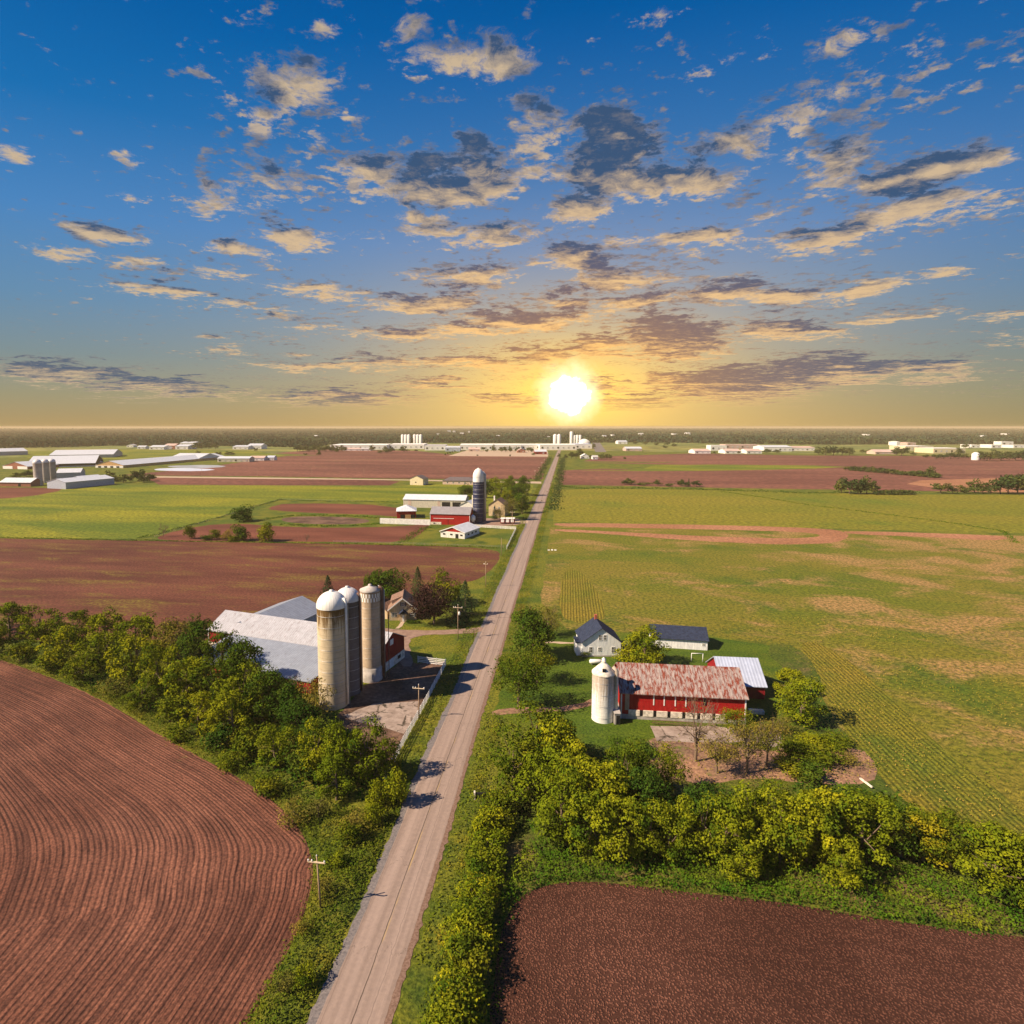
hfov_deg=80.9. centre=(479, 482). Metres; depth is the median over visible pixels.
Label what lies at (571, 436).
tower
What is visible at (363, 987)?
road
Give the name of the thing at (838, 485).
leafy tree
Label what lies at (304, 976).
shrub
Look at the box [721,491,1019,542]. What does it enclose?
field seam
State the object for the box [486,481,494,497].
leafy tree
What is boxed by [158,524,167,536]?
bare tree
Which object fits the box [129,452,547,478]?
brown field
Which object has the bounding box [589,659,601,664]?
gas tank
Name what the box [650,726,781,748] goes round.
barn slab
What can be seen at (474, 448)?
building
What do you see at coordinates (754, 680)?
red shed
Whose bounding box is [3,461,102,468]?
dairy barn
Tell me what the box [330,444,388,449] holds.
building
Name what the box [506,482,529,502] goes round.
leafy tree
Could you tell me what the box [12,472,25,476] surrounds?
leafy tree
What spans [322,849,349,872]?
shrub
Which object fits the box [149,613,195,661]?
budding tree
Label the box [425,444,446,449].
building
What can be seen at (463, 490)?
leafy tree
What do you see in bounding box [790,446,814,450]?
building
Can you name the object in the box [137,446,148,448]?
building
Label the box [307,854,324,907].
utility pole
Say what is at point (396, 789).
shrub
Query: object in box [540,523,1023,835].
mixed crop field
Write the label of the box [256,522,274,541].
shrub
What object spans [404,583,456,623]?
purple leaved tree
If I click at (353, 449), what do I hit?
building
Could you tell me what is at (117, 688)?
shrub
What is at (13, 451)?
white barn
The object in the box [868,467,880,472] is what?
shrub
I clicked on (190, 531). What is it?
shrub
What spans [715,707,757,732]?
leafy tree
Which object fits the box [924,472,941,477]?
shrub
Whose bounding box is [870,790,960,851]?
shrub
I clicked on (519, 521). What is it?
farm drive
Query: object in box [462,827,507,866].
shrub
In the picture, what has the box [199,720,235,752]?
shrub
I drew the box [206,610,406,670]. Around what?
long barn
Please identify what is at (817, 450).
leafy tree
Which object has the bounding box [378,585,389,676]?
feed pipe
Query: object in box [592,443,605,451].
car park
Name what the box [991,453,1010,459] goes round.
leafy tree
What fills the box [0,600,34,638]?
leafy tree
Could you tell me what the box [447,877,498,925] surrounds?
shrub
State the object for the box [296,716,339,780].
leafy tree
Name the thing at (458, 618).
spruce tree
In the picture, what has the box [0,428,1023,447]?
distant woods
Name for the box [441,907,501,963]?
shrub
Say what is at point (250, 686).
leafy tree
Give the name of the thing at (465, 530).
white calf barn
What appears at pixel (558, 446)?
building
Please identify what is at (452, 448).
building
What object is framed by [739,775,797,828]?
leafy tree
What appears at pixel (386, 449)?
leafy tree
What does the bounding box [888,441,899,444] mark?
building
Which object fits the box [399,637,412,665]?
farm path
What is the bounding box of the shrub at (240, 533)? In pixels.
[230,522,252,540]
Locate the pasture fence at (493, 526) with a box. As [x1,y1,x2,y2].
[474,524,515,545]
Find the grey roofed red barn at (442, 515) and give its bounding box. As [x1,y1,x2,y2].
[430,506,472,524]
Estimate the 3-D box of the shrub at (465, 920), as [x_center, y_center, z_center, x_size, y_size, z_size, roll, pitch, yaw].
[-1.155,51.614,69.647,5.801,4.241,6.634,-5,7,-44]
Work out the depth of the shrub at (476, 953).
64.50 m
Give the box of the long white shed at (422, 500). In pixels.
[403,494,468,507]
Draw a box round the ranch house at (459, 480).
[442,477,472,484]
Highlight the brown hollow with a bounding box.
[282,516,368,523]
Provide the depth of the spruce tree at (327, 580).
191.59 m
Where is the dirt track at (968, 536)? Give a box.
[844,531,1006,539]
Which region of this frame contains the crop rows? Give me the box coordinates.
[802,642,1023,834]
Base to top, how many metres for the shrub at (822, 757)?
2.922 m
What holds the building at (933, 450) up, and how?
on the ground at (650, 446)
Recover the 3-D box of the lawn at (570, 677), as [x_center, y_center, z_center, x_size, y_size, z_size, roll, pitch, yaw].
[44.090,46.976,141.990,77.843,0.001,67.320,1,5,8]
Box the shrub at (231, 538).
[227,535,239,540]
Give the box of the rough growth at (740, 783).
[520,719,918,861]
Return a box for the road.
[316,450,560,1023]
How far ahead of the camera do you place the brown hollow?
385.09 m
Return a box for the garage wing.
[385,600,390,618]
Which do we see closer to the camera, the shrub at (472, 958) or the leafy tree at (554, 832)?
the shrub at (472, 958)
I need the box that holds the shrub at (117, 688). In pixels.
[92,676,133,697]
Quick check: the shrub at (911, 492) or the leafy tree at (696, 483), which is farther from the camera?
the leafy tree at (696, 483)
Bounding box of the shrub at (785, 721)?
[764,711,796,734]
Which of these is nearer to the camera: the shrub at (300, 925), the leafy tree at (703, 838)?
the shrub at (300, 925)
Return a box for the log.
[859,778,872,787]
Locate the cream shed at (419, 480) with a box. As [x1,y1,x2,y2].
[410,475,427,484]
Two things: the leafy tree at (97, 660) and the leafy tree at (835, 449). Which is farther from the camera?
the leafy tree at (835, 449)
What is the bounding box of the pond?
[155,468,212,470]
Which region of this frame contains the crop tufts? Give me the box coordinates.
[613,616,1023,833]
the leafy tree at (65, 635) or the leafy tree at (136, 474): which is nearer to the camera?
the leafy tree at (65, 635)
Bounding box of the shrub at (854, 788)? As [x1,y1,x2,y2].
[831,782,881,807]
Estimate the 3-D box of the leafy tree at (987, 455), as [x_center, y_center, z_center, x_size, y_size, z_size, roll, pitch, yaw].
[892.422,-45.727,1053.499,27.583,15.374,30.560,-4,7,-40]
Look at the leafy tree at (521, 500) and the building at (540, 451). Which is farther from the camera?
the building at (540, 451)
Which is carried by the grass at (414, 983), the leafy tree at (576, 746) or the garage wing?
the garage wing
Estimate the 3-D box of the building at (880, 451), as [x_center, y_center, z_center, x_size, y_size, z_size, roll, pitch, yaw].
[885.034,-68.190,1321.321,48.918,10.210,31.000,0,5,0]
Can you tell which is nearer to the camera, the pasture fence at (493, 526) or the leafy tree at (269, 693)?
the leafy tree at (269, 693)
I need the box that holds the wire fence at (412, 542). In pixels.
[341,540,502,546]
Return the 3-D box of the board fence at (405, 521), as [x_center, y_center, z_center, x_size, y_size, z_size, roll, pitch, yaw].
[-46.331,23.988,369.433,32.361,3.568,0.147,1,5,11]
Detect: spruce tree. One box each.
[320,575,334,595]
[409,566,423,597]
[445,596,471,627]
[448,580,477,617]
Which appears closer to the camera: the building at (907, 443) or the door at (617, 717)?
the door at (617, 717)
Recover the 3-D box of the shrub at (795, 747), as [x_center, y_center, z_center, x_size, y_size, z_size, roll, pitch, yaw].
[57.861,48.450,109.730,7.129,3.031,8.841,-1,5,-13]
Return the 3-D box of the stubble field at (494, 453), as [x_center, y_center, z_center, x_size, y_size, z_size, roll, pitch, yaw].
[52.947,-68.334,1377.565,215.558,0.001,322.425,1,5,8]
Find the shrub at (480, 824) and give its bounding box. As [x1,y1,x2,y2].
[467,810,511,847]
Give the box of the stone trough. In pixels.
[748,708,764,714]
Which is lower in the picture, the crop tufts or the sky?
the crop tufts
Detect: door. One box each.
[389,657,393,668]
[442,519,447,524]
[616,716,619,724]
[625,694,629,709]
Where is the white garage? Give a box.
[649,624,708,649]
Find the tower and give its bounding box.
[570,431,572,442]
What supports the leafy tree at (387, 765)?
on the grass at (414, 983)
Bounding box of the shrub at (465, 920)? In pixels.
[439,898,499,951]
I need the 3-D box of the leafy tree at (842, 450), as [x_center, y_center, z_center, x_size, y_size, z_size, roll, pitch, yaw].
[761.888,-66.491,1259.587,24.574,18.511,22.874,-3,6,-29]
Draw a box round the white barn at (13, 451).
[0,448,27,455]
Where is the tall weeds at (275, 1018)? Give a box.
[2,655,417,1023]
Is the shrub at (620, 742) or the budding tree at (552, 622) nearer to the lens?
the shrub at (620, 742)
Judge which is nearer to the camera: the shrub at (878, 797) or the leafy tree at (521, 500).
the shrub at (878, 797)
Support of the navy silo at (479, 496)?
on the farm yard at (492, 521)
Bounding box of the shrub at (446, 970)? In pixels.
[433,959,487,1003]
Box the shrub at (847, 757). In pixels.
[829,749,867,767]
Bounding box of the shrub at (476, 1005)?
[435,972,489,1023]
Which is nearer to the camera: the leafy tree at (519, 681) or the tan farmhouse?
the leafy tree at (519, 681)
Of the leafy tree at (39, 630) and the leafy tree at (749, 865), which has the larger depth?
the leafy tree at (39, 630)
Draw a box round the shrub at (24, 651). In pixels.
[0,639,38,661]
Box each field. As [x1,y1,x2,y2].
[0,484,532,538]
[0,487,60,498]
[0,538,499,639]
[0,660,312,1023]
[18,449,283,458]
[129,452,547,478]
[151,478,399,484]
[277,450,421,454]
[450,450,547,456]
[489,882,1023,1023]
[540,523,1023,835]
[552,489,1023,532]
[586,453,820,461]
[621,455,1023,474]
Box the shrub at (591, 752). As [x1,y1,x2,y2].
[578,746,602,761]
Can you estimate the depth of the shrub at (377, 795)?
94.40 m
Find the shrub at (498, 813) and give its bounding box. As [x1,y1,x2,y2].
[473,803,517,835]
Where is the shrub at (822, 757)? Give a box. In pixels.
[797,741,847,769]
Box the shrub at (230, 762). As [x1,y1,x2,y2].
[216,749,247,773]
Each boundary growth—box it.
[0,536,496,548]
[138,499,396,537]
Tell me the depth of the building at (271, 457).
1073.82 m
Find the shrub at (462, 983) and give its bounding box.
[425,962,486,1018]
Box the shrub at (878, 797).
[853,791,911,823]
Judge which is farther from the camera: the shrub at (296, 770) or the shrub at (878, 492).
the shrub at (878, 492)
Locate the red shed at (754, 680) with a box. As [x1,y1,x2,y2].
[705,656,767,698]
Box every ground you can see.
[0,441,1023,456]
[472,719,1023,1023]
[647,738,876,784]
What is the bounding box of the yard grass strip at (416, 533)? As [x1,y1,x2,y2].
[399,526,431,542]
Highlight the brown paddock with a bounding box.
[158,524,428,541]
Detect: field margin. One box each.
[0,657,321,1023]
[482,871,1023,1023]
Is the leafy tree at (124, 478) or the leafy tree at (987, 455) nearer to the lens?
the leafy tree at (124, 478)
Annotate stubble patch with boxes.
[908,478,1023,491]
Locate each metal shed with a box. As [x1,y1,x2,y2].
[47,475,113,488]
[56,468,84,478]
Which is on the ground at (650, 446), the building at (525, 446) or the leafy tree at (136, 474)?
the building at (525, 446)
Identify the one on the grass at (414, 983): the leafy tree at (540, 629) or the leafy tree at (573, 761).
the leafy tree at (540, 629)
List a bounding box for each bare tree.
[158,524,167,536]
[674,695,728,761]
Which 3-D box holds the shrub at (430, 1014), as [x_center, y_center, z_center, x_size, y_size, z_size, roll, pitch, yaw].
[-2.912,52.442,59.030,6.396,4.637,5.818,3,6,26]
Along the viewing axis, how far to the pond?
843.71 m
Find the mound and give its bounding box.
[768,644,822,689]
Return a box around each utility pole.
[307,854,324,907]
[413,684,424,718]
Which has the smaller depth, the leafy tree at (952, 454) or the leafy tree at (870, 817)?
the leafy tree at (870, 817)
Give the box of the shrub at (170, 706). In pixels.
[154,693,192,721]
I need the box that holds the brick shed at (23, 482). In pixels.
[0,478,43,486]
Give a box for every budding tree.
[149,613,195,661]
[293,676,336,720]
[492,508,506,517]
[502,498,521,514]
[511,603,534,627]
[537,605,563,635]
[693,728,739,773]
[722,720,778,773]
[747,712,790,766]
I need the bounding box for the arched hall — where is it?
[579,439,590,443]
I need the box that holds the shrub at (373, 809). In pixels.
[361,799,385,828]
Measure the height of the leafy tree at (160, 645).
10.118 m
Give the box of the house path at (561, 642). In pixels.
[545,641,573,643]
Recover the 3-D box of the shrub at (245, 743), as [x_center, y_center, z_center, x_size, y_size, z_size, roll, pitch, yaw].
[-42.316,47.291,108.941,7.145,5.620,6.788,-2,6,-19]
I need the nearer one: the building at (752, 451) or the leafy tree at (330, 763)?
the leafy tree at (330, 763)
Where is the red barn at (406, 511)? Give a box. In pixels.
[396,505,416,518]
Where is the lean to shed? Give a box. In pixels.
[200,634,318,692]
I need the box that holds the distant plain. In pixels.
[2,428,1021,428]
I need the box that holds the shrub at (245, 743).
[226,723,266,761]
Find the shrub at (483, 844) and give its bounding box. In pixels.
[463,840,507,877]
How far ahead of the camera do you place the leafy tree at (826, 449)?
1256.37 m
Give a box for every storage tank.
[401,434,409,442]
[413,434,421,442]
[553,434,560,443]
[573,435,581,442]
[971,452,979,459]
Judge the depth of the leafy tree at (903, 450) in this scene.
1228.34 m
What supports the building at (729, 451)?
on the grass at (414, 983)
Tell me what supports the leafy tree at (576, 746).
on the rough ground at (522, 833)
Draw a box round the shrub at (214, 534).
[209,529,220,538]
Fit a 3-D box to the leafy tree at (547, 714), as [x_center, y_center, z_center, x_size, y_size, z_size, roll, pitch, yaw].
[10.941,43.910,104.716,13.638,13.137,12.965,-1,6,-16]
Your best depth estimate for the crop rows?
110.89 m
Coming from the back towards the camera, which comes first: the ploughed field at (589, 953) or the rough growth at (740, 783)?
the rough growth at (740, 783)
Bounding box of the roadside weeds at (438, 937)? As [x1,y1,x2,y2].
[417,714,499,1023]
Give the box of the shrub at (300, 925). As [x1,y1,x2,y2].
[290,916,314,935]
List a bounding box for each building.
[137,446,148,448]
[149,445,171,449]
[166,444,179,448]
[175,444,196,448]
[180,442,201,444]
[217,456,254,461]
[233,445,250,448]
[249,443,266,448]
[253,456,266,460]
[266,456,276,459]
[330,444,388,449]
[345,448,360,450]
[389,443,427,448]
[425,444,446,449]
[445,446,460,450]
[460,444,520,449]
[468,447,479,450]
[517,448,525,452]
[521,444,537,448]
[534,449,546,453]
[538,444,576,449]
[570,443,591,448]
[580,454,588,458]
[615,440,626,443]
[623,447,641,450]
[688,449,710,453]
[706,445,726,450]
[718,449,740,453]
[720,444,759,448]
[741,449,761,453]
[753,445,791,450]
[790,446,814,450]
[866,449,895,453]
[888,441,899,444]
[889,445,933,450]
[900,442,915,444]
[914,447,965,452]
[960,444,979,447]
[980,444,1001,447]
[994,441,1013,444]
[1001,445,1023,447]
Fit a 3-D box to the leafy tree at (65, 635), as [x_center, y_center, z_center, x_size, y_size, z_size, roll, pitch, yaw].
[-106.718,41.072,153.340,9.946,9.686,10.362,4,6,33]
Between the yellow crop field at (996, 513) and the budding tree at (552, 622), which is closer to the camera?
the budding tree at (552, 622)
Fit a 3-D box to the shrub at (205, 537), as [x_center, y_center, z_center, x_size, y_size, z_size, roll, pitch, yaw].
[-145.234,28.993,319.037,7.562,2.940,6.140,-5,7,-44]
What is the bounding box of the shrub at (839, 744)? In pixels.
[821,730,853,752]
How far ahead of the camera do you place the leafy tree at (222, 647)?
140.18 m
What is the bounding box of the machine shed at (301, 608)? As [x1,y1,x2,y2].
[237,596,316,622]
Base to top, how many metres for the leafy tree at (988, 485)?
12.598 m
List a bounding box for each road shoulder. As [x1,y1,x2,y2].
[306,453,556,1023]
[384,451,560,1023]
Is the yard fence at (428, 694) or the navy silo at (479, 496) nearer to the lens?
the yard fence at (428, 694)
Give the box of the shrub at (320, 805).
[303,790,333,818]
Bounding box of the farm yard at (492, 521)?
[472,518,524,525]
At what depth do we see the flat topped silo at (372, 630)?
140.71 m
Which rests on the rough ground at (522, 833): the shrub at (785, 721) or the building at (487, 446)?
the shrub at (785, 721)
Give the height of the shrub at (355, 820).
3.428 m
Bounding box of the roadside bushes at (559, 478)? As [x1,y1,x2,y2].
[541,457,565,509]
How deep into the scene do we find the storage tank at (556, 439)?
1862.76 m
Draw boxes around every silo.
[32,459,42,485]
[41,459,49,482]
[49,458,56,479]
[316,589,349,710]
[338,586,362,695]
[360,584,384,682]
[472,468,485,522]
[591,657,618,723]
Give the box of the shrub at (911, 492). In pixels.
[907,490,919,494]
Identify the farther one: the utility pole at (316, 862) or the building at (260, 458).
the building at (260, 458)
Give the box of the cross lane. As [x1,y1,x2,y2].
[155,476,540,483]
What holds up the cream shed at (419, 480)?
on the bright green field at (120, 511)
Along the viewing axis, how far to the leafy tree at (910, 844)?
82.24 m
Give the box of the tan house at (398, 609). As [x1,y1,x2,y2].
[387,589,417,621]
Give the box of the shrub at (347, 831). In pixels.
[331,818,364,848]
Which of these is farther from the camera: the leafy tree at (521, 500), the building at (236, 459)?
the building at (236, 459)
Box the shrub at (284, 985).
[262,968,296,1001]
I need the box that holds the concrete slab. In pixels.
[344,701,417,733]
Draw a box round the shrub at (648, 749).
[630,736,659,763]
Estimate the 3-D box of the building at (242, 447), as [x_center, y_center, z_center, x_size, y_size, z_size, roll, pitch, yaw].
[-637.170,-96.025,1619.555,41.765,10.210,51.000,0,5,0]
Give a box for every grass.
[0,451,1023,1023]
[337,484,553,964]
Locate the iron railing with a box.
[652,720,695,726]
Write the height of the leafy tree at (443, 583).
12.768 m
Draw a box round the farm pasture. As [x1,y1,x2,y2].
[139,500,531,551]
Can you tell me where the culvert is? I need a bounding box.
[474,790,493,799]
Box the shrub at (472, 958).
[446,932,492,983]
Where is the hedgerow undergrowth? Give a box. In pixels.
[0,638,387,802]
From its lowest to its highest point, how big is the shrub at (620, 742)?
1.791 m
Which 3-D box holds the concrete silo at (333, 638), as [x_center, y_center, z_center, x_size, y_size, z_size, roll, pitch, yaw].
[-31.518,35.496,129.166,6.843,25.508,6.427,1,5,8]
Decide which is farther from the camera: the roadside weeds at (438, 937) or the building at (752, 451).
the building at (752, 451)
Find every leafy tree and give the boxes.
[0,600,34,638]
[0,621,21,647]
[6,475,21,477]
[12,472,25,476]
[14,603,65,644]
[23,470,32,476]
[34,624,87,659]
[47,608,92,644]
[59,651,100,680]
[72,630,121,671]
[83,605,124,646]
[103,634,153,683]
[104,470,114,476]
[113,611,158,654]
[116,474,129,482]
[119,673,165,711]
[130,469,145,478]
[135,642,180,693]
[137,473,150,480]
[143,619,184,661]
[146,474,155,479]
[160,656,211,704]
[173,690,217,735]
[175,613,214,671]
[187,656,240,712]
[198,621,245,677]
[205,688,254,740]
[210,658,264,721]
[217,652,250,691]
[220,635,263,688]
[234,661,283,724]
[248,667,285,722]
[254,721,295,768]
[262,676,308,726]
[273,697,323,742]
[291,714,334,752]
[293,445,300,451]
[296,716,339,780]
[312,752,355,800]
[316,444,323,450]
[317,716,366,777]
[328,445,334,451]
[338,711,387,783]
[339,445,347,451]
[363,568,389,586]
[369,567,410,599]
[370,736,402,780]
[382,446,390,452]
[398,445,409,450]
[428,566,462,602]
[457,483,472,499]
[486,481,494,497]
[486,722,549,797]
[488,476,501,492]
[488,654,550,706]
[489,479,509,498]
[494,654,523,677]
[497,489,514,503]
[498,698,577,769]
[506,476,519,487]
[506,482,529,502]
[509,605,555,657]
[509,742,572,808]
[514,493,529,513]
[517,476,530,492]
[517,715,594,775]
[518,637,558,681]
[531,757,589,848]
[546,752,601,822]
[560,788,620,856]
[571,757,637,825]
[576,448,583,454]
[592,793,651,864]
[597,744,648,793]
[600,735,659,813]
[621,624,671,663]
[623,797,674,862]
[625,763,678,830]
[626,478,635,483]
[648,740,692,791]
[649,798,697,861]
[672,791,730,863]
[682,780,735,838]
[690,480,702,486]
[697,791,760,868]
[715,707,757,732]
[719,837,766,882]
[723,779,790,862]
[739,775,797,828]
[749,783,819,867]
[772,667,805,696]
[772,788,844,861]
[773,674,829,727]
[790,780,859,837]
[798,785,867,862]
[813,446,822,454]
[815,833,876,891]
[819,445,832,454]
[829,446,840,454]
[832,785,904,866]
[833,478,846,492]
[837,447,846,453]
[840,477,860,493]
[846,447,854,454]
[853,478,868,493]
[857,794,904,847]
[859,475,877,493]
[868,801,939,858]
[869,480,880,491]
[890,802,953,872]
[893,447,909,455]
[918,805,988,878]
[925,466,939,474]
[930,482,951,492]
[945,452,957,458]
[947,485,958,492]
[953,820,1023,908]
[956,485,971,492]
[966,478,984,492]
[968,828,1023,901]
[973,482,993,492]
[977,452,998,460]
[984,479,999,492]
[989,449,1002,455]
[989,478,1012,493]
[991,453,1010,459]
[995,477,1022,493]
[1000,473,1023,489]
[1007,451,1023,459]
[1008,474,1023,493]
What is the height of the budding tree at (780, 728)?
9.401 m
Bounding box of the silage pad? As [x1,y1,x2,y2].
[168,465,224,467]
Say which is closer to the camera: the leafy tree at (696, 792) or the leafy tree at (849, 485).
the leafy tree at (696, 792)
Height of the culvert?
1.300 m
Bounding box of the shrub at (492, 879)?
[454,867,502,908]
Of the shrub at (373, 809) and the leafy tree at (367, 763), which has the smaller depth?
the shrub at (373, 809)
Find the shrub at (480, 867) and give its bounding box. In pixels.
[463,847,511,893]
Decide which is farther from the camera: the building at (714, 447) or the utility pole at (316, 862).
the building at (714, 447)
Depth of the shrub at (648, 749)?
110.41 m
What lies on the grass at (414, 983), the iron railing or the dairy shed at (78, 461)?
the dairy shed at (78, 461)
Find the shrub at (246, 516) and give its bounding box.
[229,504,253,522]
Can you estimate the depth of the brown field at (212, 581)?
247.81 m
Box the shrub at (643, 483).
[636,482,651,484]
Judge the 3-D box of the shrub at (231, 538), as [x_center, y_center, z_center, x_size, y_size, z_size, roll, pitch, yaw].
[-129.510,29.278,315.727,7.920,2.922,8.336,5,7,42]
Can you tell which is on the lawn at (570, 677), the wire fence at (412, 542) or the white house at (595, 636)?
the white house at (595, 636)
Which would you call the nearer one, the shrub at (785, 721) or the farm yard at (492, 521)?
the shrub at (785, 721)
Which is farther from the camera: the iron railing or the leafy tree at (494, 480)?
the leafy tree at (494, 480)
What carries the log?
on the bare ground at (756, 766)
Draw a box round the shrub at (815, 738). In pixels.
[792,729,833,748]
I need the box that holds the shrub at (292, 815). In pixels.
[276,796,312,829]
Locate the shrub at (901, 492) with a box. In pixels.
[897,489,906,494]
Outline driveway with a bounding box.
[385,627,482,638]
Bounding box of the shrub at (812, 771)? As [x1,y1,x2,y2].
[790,758,827,787]
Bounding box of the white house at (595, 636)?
[573,614,627,656]
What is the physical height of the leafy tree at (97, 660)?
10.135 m
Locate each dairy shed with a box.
[29,455,102,466]
[49,449,122,457]
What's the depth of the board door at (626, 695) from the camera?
123.42 m
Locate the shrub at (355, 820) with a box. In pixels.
[338,806,378,834]
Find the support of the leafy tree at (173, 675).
on the grass at (414, 983)
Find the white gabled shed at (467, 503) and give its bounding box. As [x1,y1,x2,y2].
[460,499,471,506]
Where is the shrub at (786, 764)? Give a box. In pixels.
[771,753,811,777]
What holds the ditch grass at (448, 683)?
on the grass at (414, 983)
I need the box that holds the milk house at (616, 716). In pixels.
[613,707,620,724]
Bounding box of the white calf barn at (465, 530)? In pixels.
[439,522,480,538]
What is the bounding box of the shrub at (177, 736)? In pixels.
[162,722,190,742]
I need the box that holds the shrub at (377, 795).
[365,778,389,806]
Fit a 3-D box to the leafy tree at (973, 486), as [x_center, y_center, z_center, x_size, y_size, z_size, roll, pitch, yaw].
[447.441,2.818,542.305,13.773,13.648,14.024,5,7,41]
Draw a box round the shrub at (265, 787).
[250,771,284,798]
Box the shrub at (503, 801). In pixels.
[473,784,520,815]
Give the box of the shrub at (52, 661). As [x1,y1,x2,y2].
[33,651,70,673]
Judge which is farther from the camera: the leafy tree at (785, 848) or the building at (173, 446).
the building at (173, 446)
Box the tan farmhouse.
[489,496,508,516]
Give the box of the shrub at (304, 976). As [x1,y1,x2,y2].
[292,960,317,991]
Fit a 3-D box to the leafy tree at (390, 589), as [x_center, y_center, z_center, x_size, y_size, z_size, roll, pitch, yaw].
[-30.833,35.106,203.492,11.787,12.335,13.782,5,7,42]
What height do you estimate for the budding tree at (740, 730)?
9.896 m
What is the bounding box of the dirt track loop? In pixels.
[555,523,847,543]
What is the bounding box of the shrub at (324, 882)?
[311,874,342,903]
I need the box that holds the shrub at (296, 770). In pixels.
[279,742,320,782]
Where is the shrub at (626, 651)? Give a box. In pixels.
[612,639,643,662]
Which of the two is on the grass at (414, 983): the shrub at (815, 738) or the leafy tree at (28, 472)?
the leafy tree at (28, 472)
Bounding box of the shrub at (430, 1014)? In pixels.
[419,978,482,1023]
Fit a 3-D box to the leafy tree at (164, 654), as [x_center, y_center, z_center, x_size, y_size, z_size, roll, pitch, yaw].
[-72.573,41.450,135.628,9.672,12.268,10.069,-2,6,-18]
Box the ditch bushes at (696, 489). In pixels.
[561,485,842,493]
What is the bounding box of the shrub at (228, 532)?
[220,528,232,540]
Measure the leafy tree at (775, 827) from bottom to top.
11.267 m
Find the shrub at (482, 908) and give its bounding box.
[453,892,495,930]
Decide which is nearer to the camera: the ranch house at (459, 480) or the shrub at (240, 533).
the shrub at (240, 533)
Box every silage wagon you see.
[500,517,505,522]
[505,517,510,522]
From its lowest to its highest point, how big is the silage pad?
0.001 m
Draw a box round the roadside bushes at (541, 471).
[530,456,551,480]
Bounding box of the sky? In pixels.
[0,0,1023,427]
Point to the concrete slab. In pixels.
(398, 717)
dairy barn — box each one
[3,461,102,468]
[95,453,222,467]
[174,453,219,457]
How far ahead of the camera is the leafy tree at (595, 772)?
87.88 m
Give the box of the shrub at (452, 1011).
[428,990,479,1023]
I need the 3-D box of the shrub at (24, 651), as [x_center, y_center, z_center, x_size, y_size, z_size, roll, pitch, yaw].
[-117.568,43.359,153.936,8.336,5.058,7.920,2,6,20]
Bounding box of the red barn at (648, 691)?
[614,662,748,723]
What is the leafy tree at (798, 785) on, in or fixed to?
on the rough ground at (522, 833)
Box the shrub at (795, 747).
[772,736,819,761]
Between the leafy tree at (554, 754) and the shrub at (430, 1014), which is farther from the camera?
the leafy tree at (554, 754)
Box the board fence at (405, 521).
[380,518,429,524]
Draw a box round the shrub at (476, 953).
[440,930,493,994]
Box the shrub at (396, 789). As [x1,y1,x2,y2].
[381,765,410,806]
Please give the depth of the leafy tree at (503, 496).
430.83 m
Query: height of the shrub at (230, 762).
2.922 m
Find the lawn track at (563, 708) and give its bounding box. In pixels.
[492,699,591,714]
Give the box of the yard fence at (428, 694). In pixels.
[384,656,445,778]
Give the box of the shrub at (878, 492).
[873,490,884,494]
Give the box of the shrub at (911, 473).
[906,470,922,475]
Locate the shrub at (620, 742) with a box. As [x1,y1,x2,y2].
[605,735,636,756]
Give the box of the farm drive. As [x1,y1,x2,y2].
[515,520,527,522]
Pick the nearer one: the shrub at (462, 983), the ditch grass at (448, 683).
the shrub at (462, 983)
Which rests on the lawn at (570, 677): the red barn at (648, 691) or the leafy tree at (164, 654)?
the red barn at (648, 691)
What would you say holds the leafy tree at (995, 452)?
on the tan field at (1004, 466)
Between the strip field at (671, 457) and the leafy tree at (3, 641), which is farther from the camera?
the strip field at (671, 457)
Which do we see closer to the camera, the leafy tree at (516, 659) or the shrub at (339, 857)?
the shrub at (339, 857)
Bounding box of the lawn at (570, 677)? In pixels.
[494,630,832,747]
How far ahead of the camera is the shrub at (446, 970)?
63.34 m
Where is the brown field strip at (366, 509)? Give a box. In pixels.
[269,503,396,516]
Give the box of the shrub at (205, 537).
[201,535,213,539]
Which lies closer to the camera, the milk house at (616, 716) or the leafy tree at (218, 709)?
the leafy tree at (218, 709)
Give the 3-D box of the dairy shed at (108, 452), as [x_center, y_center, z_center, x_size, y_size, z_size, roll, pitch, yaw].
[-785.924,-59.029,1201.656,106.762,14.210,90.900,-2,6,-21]
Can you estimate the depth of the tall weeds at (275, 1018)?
79.77 m
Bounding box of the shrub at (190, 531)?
[182,525,196,537]
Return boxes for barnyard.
[337,662,442,778]

